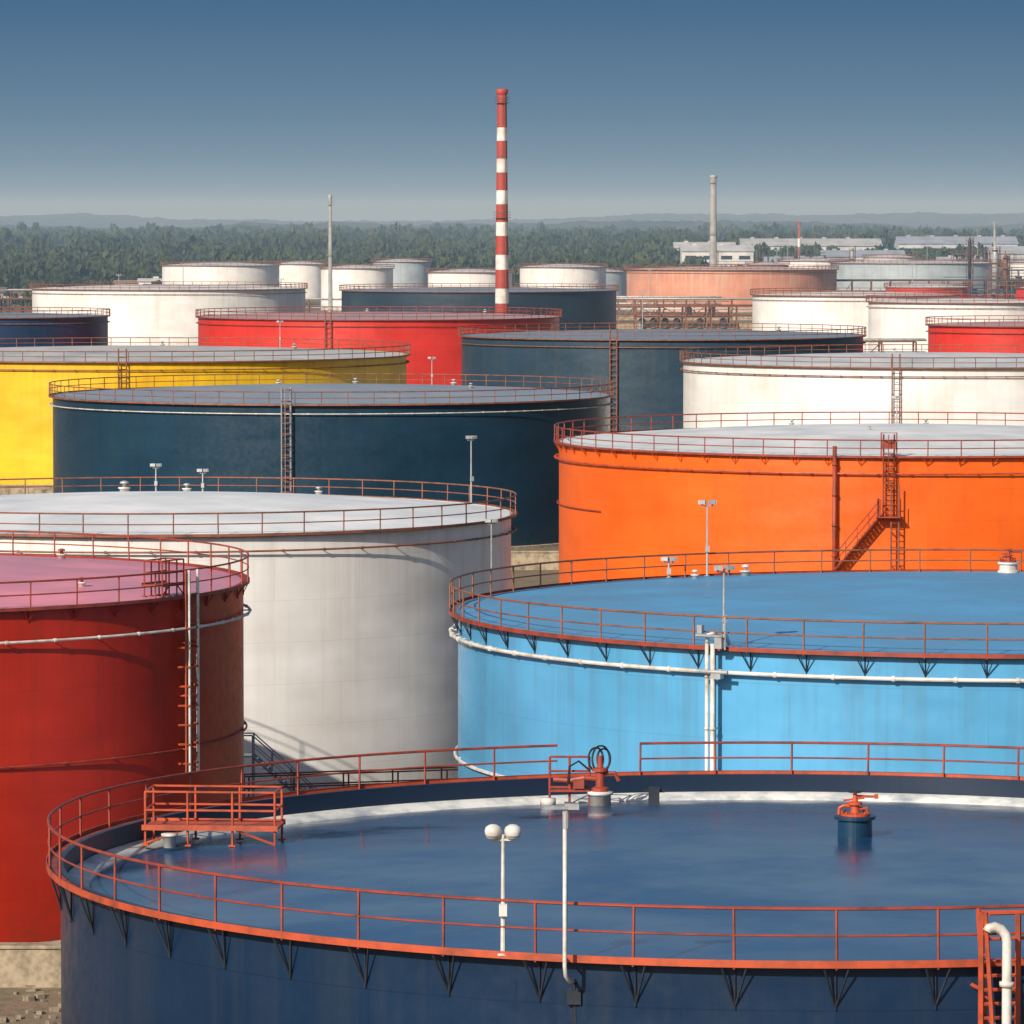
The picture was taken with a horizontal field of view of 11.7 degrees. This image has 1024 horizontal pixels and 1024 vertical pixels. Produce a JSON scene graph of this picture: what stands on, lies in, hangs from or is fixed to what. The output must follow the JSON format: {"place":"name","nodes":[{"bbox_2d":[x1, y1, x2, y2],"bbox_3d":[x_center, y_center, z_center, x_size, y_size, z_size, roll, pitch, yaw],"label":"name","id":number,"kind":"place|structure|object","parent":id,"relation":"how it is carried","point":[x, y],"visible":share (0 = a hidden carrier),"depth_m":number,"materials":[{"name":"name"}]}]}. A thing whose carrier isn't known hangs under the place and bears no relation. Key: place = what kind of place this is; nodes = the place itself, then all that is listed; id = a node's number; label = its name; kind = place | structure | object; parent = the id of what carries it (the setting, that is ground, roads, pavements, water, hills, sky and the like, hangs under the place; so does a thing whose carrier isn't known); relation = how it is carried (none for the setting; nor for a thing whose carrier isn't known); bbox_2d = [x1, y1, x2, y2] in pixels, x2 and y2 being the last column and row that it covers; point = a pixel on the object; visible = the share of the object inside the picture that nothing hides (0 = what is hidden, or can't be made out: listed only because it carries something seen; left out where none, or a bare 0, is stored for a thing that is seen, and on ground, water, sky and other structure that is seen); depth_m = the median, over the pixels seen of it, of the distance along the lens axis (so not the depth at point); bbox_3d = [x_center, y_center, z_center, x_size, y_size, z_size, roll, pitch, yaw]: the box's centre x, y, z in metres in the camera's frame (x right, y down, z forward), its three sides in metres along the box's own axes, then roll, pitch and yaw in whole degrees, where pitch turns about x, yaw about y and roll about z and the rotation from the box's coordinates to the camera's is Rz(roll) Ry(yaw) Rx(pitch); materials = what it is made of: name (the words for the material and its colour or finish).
{"place":"outdoors","nodes":[
{"label":"outdoors","id":0,"kind":"place"},
{"bbox_2d":[0,244,1015,1023],"bbox_3d":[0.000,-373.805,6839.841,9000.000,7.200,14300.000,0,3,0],"label":"ground","id":1,"kind":"structure","parent":0,"point":[10,1004],"depth_m":190.30,"materials":[{"name":"soil"}]},
{"bbox_2d":[0,287,8,304],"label":"warehouse","id":2,"kind":"structure","parent":1,"relation":"on","point":[3,292],"depth_m":1596.06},
{"bbox_2d":[0,289,9,312],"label":"process structure","id":3,"kind":"object","parent":1,"relation":"on","point":[6,304],"visible":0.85,"depth_m":1435.39,"materials":[{"name":"metal"}]},
{"bbox_2d":[0,298,31,312],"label":"pipe rack","id":4,"kind":"object","parent":1,"relation":"on","point":[21,299],"visible":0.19,"depth_m":1377.43,"materials":[{"name":"metal"}]},
{"bbox_2d":[0,289,31,309],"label":"pipe rack","id":5,"kind":"object","parent":1,"relation":"on","point":[11,290],"visible":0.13,"depth_m":1557.09,"materials":[{"name":"metal"}]},
{"bbox_2d":[0,485,52,494],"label":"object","id":6,"kind":"object","parent":1,"relation":"on","point":[14,491],"visible":0.02,"depth_m":500.50,"materials":[{"name":"concrete"}]},
{"bbox_2d":[0,942,60,987],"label":"concrete wall","id":7,"kind":"structure","parent":1,"relation":"on","point":[24,964],"depth_m":190.49,"materials":[{"name":"concrete"}]},
{"bbox_2d":[0,985,60,1023],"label":"rubble","id":8,"kind":"object","parent":1,"relation":"on","point":[37,995],"visible":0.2,"depth_m":184.62,"materials":[{"name":"stone"}]},
{"bbox_2d":[0,307,110,346],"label":"oil storage tank","id":9,"kind":"object","parent":1,"relation":"on","point":[69,327],"visible":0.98,"depth_m":795.31,"materials":[{"name":"metal"}]},
{"bbox_2d":[0,530,251,941],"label":"oil storage tank","id":10,"kind":"object","parent":1,"relation":"on","point":[110,676],"visible":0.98,"depth_m":203.07,"materials":[{"name":"metal"}]},
{"bbox_2d":[141,558,184,597],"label":"access platform","id":11,"kind":"structure","parent":10,"relation":"on","point":[158,582],"depth_m":205.62,"materials":[{"name":"red paint"}]},
{"bbox_2d":[113,280,138,284],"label":"warehouse","id":12,"kind":"structure","parent":1,"relation":"on","point":[129,282],"depth_m":1824.78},
{"bbox_2d":[137,276,161,284],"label":"warehouse","id":13,"kind":"structure","parent":1,"relation":"on","point":[142,280],"depth_m":1795.12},
{"bbox_2d":[30,281,307,345],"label":"oil storage tank","id":14,"kind":"object","parent":1,"relation":"on","point":[154,310],"visible":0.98,"depth_m":1108.29,"materials":[{"name":"metal"}]},
{"bbox_2d":[0,337,409,484],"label":"oil storage tank","id":15,"kind":"object","parent":1,"relation":"on","point":[28,375],"visible":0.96,"depth_m":512.46,"materials":[{"name":"metal"}]},
{"bbox_2d":[160,261,280,286],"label":"oil storage tank","id":16,"kind":"object","parent":1,"relation":"on","point":[250,273],"visible":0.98,"depth_m":1632.12,"materials":[{"name":"metal"}]},
{"bbox_2d":[0,477,517,796],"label":"oil storage tank","id":17,"kind":"object","parent":1,"relation":"on","point":[350,646],"visible":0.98,"depth_m":250.25,"materials":[{"name":"metal"}]},
{"bbox_2d":[150,463,161,490],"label":"floodlight post","id":18,"kind":"object","parent":17,"relation":"on","point":[155,465],"visible":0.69,"depth_m":283.26,"materials":[{"name":"metal"}]},
{"bbox_2d":[197,469,207,490],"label":"floodlight post","id":19,"kind":"object","parent":17,"relation":"on","point":[202,473],"visible":0.72,"depth_m":283.20,"materials":[{"name":"metal"}]},
{"bbox_2d":[466,435,476,502],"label":"floodlight post","id":20,"kind":"object","parent":17,"relation":"on","point":[473,437],"visible":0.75,"depth_m":273.49,"materials":[{"name":"metal"}]},
{"bbox_2d":[244,732,317,795],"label":"ground stair","id":21,"kind":"object","parent":1,"relation":"on","point":[258,759],"visible":0.37,"depth_m":237.16,"materials":[{"name":"metal"}]},
{"bbox_2d":[274,260,327,300],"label":"oil storage tank","id":22,"kind":"object","parent":1,"relation":"on","point":[309,273],"visible":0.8,"depth_m":1742.28,"materials":[{"name":"metal"}]},
{"bbox_2d":[326,195,333,311],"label":"chimney","id":23,"kind":"object","parent":1,"relation":"on","point":[330,296],"visible":0.99,"depth_m":1347.83,"materials":[{"name":"concrete"}]},
{"bbox_2d":[48,373,613,549],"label":"oil storage tank","id":24,"kind":"object","parent":1,"relation":"on","point":[402,432],"visible":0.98,"depth_m":423.74,"materials":[{"name":"dark teal paint"},{"name":"rust brown paint"},{"name":"concrete"}]},
{"bbox_2d":[428,357,435,384],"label":"floodlight post","id":25,"kind":"object","parent":24,"relation":"on","point":[431,358],"visible":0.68,"depth_m":467.34,"materials":[{"name":"metal"}]},
{"bbox_2d":[244,767,457,796],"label":"pipe walkway","id":26,"kind":"structure","parent":1,"relation":"on","point":[441,769],"depth_m":234.84,"materials":[{"name":"orange paint"}]},
{"bbox_2d":[319,264,394,310],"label":"oil storage tank","id":27,"kind":"object","parent":1,"relation":"on","point":[376,275],"visible":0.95,"depth_m":1539.27,"materials":[{"name":"metal"}]},
{"bbox_2d":[195,306,561,384],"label":"oil storage tank","id":28,"kind":"object","parent":1,"relation":"on","point":[425,335],"visible":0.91,"depth_m":777.65,"materials":[{"name":"metal"}]},
{"bbox_2d":[372,258,431,287],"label":"oil storage tank","id":29,"kind":"object","parent":1,"relation":"on","point":[407,270],"visible":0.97,"depth_m":1803.68,"materials":[{"name":"metal"}]},
{"bbox_2d":[426,268,513,287],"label":"oil storage tank","id":30,"kind":"object","parent":1,"relation":"on","point":[459,275],"visible":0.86,"depth_m":1487.31,"materials":[{"name":"metal"}]},
{"bbox_2d":[339,283,618,330],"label":"oil storage tank","id":31,"kind":"object","parent":1,"relation":"on","point":[589,305],"visible":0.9,"depth_m":1082.98,"materials":[{"name":"metal"}]},
{"bbox_2d":[305,298,661,321],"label":"pipe rack","id":32,"kind":"object","parent":1,"relation":"on","point":[308,306],"visible":0.09,"depth_m":1377.40,"materials":[{"name":"metal"}]},
{"bbox_2d":[485,519,497,567],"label":"floodlight post","id":33,"kind":"object","parent":1,"relation":"on","point":[491,521],"visible":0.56,"depth_m":255.75,"materials":[{"name":"metal"}]},
{"bbox_2d":[493,89,510,313],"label":"striped chimney","id":34,"kind":"object","parent":1,"relation":"on","point":[501,283],"visible":0.92,"depth_m":947.35,"materials":[{"name":"concrete"}]},
{"bbox_2d":[0,220,1023,308],"bbox_3d":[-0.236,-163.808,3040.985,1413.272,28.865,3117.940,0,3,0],"label":"distant tree belt","id":35,"kind":"object","parent":1,"relation":"on","point":[37,255],"visible":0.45,"depth_m":2606.12,"materials":[{"name":"green plant"}]},
{"bbox_2d":[46,741,1023,1023],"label":"oil storage tank","id":36,"kind":"object","parent":1,"relation":"on","point":[732,897],"visible":0.98,"depth_m":116.94,"materials":[{"name":"metal"}]},
{"bbox_2d":[141,784,285,847],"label":"access platform","id":37,"kind":"structure","parent":36,"relation":"on","point":[195,824],"depth_m":129.39,"materials":[{"name":"orange paint"}]},
{"bbox_2d":[485,824,520,955],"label":"floodlight post","id":38,"kind":"object","parent":36,"relation":"on","point":[493,832],"visible":1,"depth_m":106.74,"materials":[{"name":"metal"}]},
{"bbox_2d":[543,803,580,1023],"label":"mast light","id":39,"kind":"object","parent":36,"relation":"attached to","point":[573,997],"visible":1,"depth_m":105.83,"materials":[{"name":"white paint"}]},
{"bbox_2d":[540,745,664,805],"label":"valve","id":40,"kind":"object","parent":36,"relation":"on","point":[599,794],"visible":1,"depth_m":138.84,"materials":[{"name":"red paint"}]},
{"bbox_2d":[834,790,877,837],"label":"roof valve","id":41,"kind":"object","parent":36,"relation":"on","point":[854,822],"visible":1,"depth_m":128.01,"materials":[{"name":"red paint"}]},
{"bbox_2d":[511,551,558,569],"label":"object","id":42,"kind":"object","parent":1,"relation":"on","point":[522,557],"visible":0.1,"depth_m":400.68,"materials":[{"name":"concrete"}]},
{"bbox_2d":[518,263,607,288],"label":"oil storage tank","id":43,"kind":"object","parent":1,"relation":"on","point":[569,274],"visible":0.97,"depth_m":1586.58,"materials":[{"name":"metal"}]},
{"bbox_2d":[606,268,627,300],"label":"oil storage tank","id":44,"kind":"object","parent":1,"relation":"on","point":[616,277],"visible":0.3,"depth_m":1741.14,"materials":[{"name":"metal"}]},
{"bbox_2d":[458,323,865,431],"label":"oil storage tank","id":45,"kind":"object","parent":1,"relation":"on","point":[639,367],"visible":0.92,"depth_m":649.05,"materials":[{"name":"metal"}]},
{"bbox_2d":[616,296,721,314],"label":"pipe rack","id":46,"kind":"object","parent":1,"relation":"on","point":[670,302],"visible":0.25,"depth_m":1477.22,"materials":[{"name":"metal"}]},
{"bbox_2d":[635,301,730,328],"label":"process structure","id":47,"kind":"object","parent":1,"relation":"on","point":[665,320],"visible":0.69,"depth_m":1288.50,"materials":[{"name":"metal"}]},
{"bbox_2d":[616,323,751,328],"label":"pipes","id":48,"kind":"object","parent":1,"relation":"on","point":[631,326],"visible":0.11,"depth_m":1289.18,"materials":[{"name":"metal"}]},
{"bbox_2d":[616,316,751,319],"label":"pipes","id":49,"kind":"object","parent":1,"relation":"on","point":[734,317],"visible":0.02,"depth_m":1399.00,"materials":[{"name":"metal"}]},
{"bbox_2d":[616,304,751,329],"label":"pipe rack","id":50,"kind":"object","parent":1,"relation":"on","point":[685,306],"visible":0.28,"depth_m":1242.53,"materials":[{"name":"metal"}]},
{"bbox_2d":[616,298,751,322],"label":"pipe rack","id":51,"kind":"object","parent":1,"relation":"on","point":[686,299],"visible":0.21,"depth_m":1317.39,"materials":[{"name":"metal"}]},
{"bbox_2d":[672,241,735,250],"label":"warehouse","id":52,"kind":"structure","parent":1,"relation":"on","point":[676,245],"depth_m":2493.61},
{"bbox_2d":[709,175,716,265],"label":"chimney","id":53,"kind":"object","parent":1,"relation":"on","point":[713,239],"visible":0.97,"depth_m":1696.19,"materials":[{"name":"concrete"}]},
{"bbox_2d":[679,244,754,265],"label":"warehouse","id":54,"kind":"structure","parent":1,"relation":"on","point":[735,252],"depth_m":2236.25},
{"bbox_2d":[685,256,749,259],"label":"windows and doors","id":55,"kind":"structure","parent":54,"relation":"in","point":[708,257],"depth_m":2236.36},
{"bbox_2d":[624,264,838,312],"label":"oil storage tank","id":56,"kind":"object","parent":1,"relation":"on","point":[730,281],"visible":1,"depth_m":1520.44,"materials":[{"name":"metal"}]},
{"bbox_2d":[449,549,1023,777],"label":"oil storage tank","id":57,"kind":"object","parent":1,"relation":"on","point":[620,669],"visible":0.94,"depth_m":184.40,"materials":[{"name":"metal"}]},
{"bbox_2d":[661,557,676,577],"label":"floodlight post","id":58,"kind":"object","parent":57,"relation":"on","point":[669,559],"visible":1,"depth_m":216.54,"materials":[{"name":"metal"}]},
{"bbox_2d":[698,500,716,575],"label":"floodlight post","id":59,"kind":"object","parent":57,"relation":"on","point":[702,502],"visible":1,"depth_m":217.60,"materials":[{"name":"metal"}]},
{"bbox_2d":[714,565,734,636],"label":"floodlight post","id":60,"kind":"object","parent":57,"relation":"on","point":[726,567],"visible":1,"depth_m":180.86,"materials":[{"name":"metal"}]},
{"bbox_2d":[998,549,1020,572],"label":"roof valve","id":61,"kind":"object","parent":57,"relation":"on","point":[1008,565],"visible":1,"depth_m":217.25,"materials":[{"name":"white paint"}]},
{"bbox_2d":[758,246,761,262],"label":"vessel","id":62,"kind":"object","parent":1,"relation":"on","point":[759,254],"visible":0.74,"depth_m":2096.69,"materials":[{"name":"metal"}]},
{"bbox_2d":[745,262,789,265],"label":"oil storage tank","id":63,"kind":"object","parent":1,"relation":"on","point":[783,264],"visible":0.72,"depth_m":1891.18,"materials":[{"name":"metal"}]},
{"bbox_2d":[554,411,1023,582],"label":"oil storage tank","id":64,"kind":"object","parent":1,"relation":"on","point":[830,486],"visible":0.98,"depth_m":330.98,"materials":[{"name":"metal"}]},
{"bbox_2d":[892,396,901,422],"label":"floodlight post","id":65,"kind":"object","parent":64,"relation":"on","point":[896,397],"visible":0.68,"depth_m":375.18,"materials":[{"name":"metal"}]},
{"bbox_2d":[762,256,821,262],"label":"warehouse","id":66,"kind":"structure","parent":1,"relation":"on","point":[770,258],"depth_m":2285.56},
{"bbox_2d":[767,255,826,262],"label":"process structure","id":67,"kind":"object","parent":1,"relation":"on","point":[771,260],"visible":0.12,"depth_m":2102.99,"materials":[{"name":"metal"}]},
{"bbox_2d":[796,222,801,256],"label":"striped chimney","id":68,"kind":"object","parent":1,"relation":"on","point":[799,249],"visible":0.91,"depth_m":2315.98,"materials":[{"name":"metal"}]},
{"bbox_2d":[738,237,882,250],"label":"warehouse","id":69,"kind":"structure","parent":1,"relation":"on","point":[824,243],"depth_m":2508.20,"materials":[{"name":"metal"}]},
{"bbox_2d":[776,258,850,268],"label":"oil storage tank","id":70,"kind":"object","parent":1,"relation":"on","point":[808,261],"visible":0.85,"depth_m":1944.97,"materials":[{"name":"metal"}]},
{"bbox_2d":[679,344,1023,427],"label":"oil storage tank","id":71,"kind":"object","parent":1,"relation":"on","point":[921,381],"visible":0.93,"depth_m":527.74,"materials":[{"name":"metal"}]},
{"bbox_2d":[750,288,961,350],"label":"oil storage tank","id":72,"kind":"object","parent":1,"relation":"on","point":[828,309],"visible":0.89,"depth_m":1021.33,"materials":[{"name":"metal"}]},
{"bbox_2d":[819,249,905,261],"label":"warehouse","id":73,"kind":"structure","parent":1,"relation":"on","point":[836,253],"depth_m":2322.55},
{"bbox_2d":[862,254,918,259],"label":"oil storage tank","id":74,"kind":"object","parent":1,"relation":"on","point":[890,256],"visible":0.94,"depth_m":1999.95,"materials":[{"name":"metal"}]},
{"bbox_2d":[863,338,926,352],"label":"pipe rack","id":75,"kind":"object","parent":1,"relation":"on","point":[882,340],"visible":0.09,"depth_m":904.30,"materials":[{"name":"metal"}]},
{"bbox_2d":[828,259,1000,298],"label":"oil storage tank","id":76,"kind":"object","parent":1,"relation":"on","point":[902,269],"visible":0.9,"depth_m":1772.49,"materials":[{"name":"metal"}]},
{"bbox_2d":[884,282,971,296],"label":"oil storage tank","id":77,"kind":"object","parent":1,"relation":"on","point":[951,286],"visible":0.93,"depth_m":1409.65,"materials":[{"name":"metal"}]},
{"bbox_2d":[837,279,1023,298],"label":"pipe rack","id":78,"kind":"object","parent":1,"relation":"on","point":[947,280],"visible":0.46,"depth_m":1556.87,"materials":[{"name":"metal"}]},
{"bbox_2d":[866,294,1023,351],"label":"oil storage tank","id":79,"kind":"object","parent":1,"relation":"on","point":[888,318],"visible":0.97,"depth_m":934.98,"materials":[{"name":"metal"}]},
{"bbox_2d":[893,235,1018,251],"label":"warehouse","id":80,"kind":"structure","parent":1,"relation":"on","point":[907,242],"depth_m":2525.76,"materials":[{"name":"metal"}]},
{"bbox_2d":[942,281,985,298],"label":"process structure","id":81,"kind":"object","parent":1,"relation":"on","point":[975,289],"visible":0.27,"depth_m":1655.09,"materials":[{"name":"metal"}]},
{"bbox_2d":[965,237,973,287],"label":"platforms","id":82,"kind":"object","parent":1,"relation":"on","point":[972,254],"visible":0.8,"depth_m":1747.64,"materials":[{"name":"metal"}]},
{"bbox_2d":[968,233,971,295],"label":"vessel","id":83,"kind":"object","parent":1,"relation":"on","point":[969,259],"visible":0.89,"depth_m":1747.37,"materials":[{"name":"metal"}]},
{"bbox_2d":[925,315,1023,352],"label":"oil storage tank","id":84,"kind":"object","parent":1,"relation":"on","point":[993,335],"visible":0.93,"depth_m":729.21,"materials":[{"name":"metal"}]},
{"bbox_2d":[935,255,1023,264],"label":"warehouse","id":85,"kind":"structure","parent":1,"relation":"on","point":[948,258],"depth_m":2244.07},
{"bbox_2d":[951,253,1015,271],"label":"process structure","id":86,"kind":"object","parent":1,"relation":"on","point":[963,257],"visible":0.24,"depth_m":2076.70,"materials":[{"name":"metal"}]},
{"bbox_2d":[982,246,987,261],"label":"vessel","id":87,"kind":"object","parent":1,"relation":"on","point":[985,255],"visible":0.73,"depth_m":2006.63,"materials":[{"name":"metal"}]},
{"bbox_2d":[992,222,996,247],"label":"chimney","id":88,"kind":"object","parent":1,"relation":"on","point":[994,234],"visible":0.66,"depth_m":2196.28,"materials":[{"name":"metal"}]},
{"bbox_2d":[992,242,997,298],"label":"vessel","id":89,"kind":"object","parent":1,"relation":"on","point":[994,257],"visible":0.76,"depth_m":1717.19,"materials":[{"name":"metal"}]},
{"bbox_2d":[989,246,1000,298],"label":"platforms","id":90,"kind":"object","parent":1,"relation":"on","point":[999,259],"visible":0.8,"depth_m":1717.77,"materials":[{"name":"metal"}]},
{"bbox_2d":[986,245,1023,256],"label":"warehouse","id":91,"kind":"structure","parent":1,"relation":"on","point":[1018,251],"depth_m":2350.38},
{"bbox_2d":[987,267,1023,298],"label":"process structure","id":92,"kind":"object","parent":1,"relation":"on","point":[1001,287],"visible":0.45,"depth_m":1684.34,"materials":[{"name":"metal"}]},
{"bbox_2d":[1003,250,1007,298],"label":"vessel","id":93,"kind":"object","parent":1,"relation":"on","point":[1005,262],"visible":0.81,"depth_m":1732.36,"materials":[{"name":"metal"}]},
{"bbox_2d":[1000,254,1010,296],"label":"platforms","id":94,"kind":"object","parent":1,"relation":"on","point":[1004,268],"visible":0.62,"depth_m":1732.63,"materials":[{"name":"metal"}]},
{"bbox_2d":[1000,269,1023,284],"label":"pipe rack","id":95,"kind":"object","parent":1,"relation":"on","point":[1012,270],"visible":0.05,"depth_m":1876.01,"materials":[{"name":"metal"}]},
{"bbox_2d":[1008,259,1023,293],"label":"oil storage tank","id":96,"kind":"object","parent":1,"relation":"on","point":[1019,263],"visible":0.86,"depth_m":1890.46,"materials":[{"name":"metal"}]},
{"bbox_2d":[1014,283,1023,299],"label":"oil storage tank","id":97,"kind":"object","parent":1,"relation":"on","point":[1019,291],"visible":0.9,"depth_m":1325.04,"materials":[{"name":"metal"}]},
{"bbox_2d":[0,211,1023,228],"bbox_3d":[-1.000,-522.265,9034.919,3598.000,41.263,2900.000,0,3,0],"label":"forested hills","id":98,"kind":"structure","parent":0,"point":[914,219],"depth_m":8604.67,"materials":[{"name":"plant"}]},
{"bbox_2d":[0,219,1023,232],"bbox_3d":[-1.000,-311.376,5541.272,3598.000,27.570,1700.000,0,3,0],"label":"forested hills","id":99,"kind":"structure","parent":0,"point":[645,225],"depth_m":5341.81,"materials":[{"name":"plant"}]},
{"bbox_2d":[0,0,1023,221],"label":"sky","id":100,"kind":"structure","parent":0,"point":[168,109],"materials":[{"name":"blue"}]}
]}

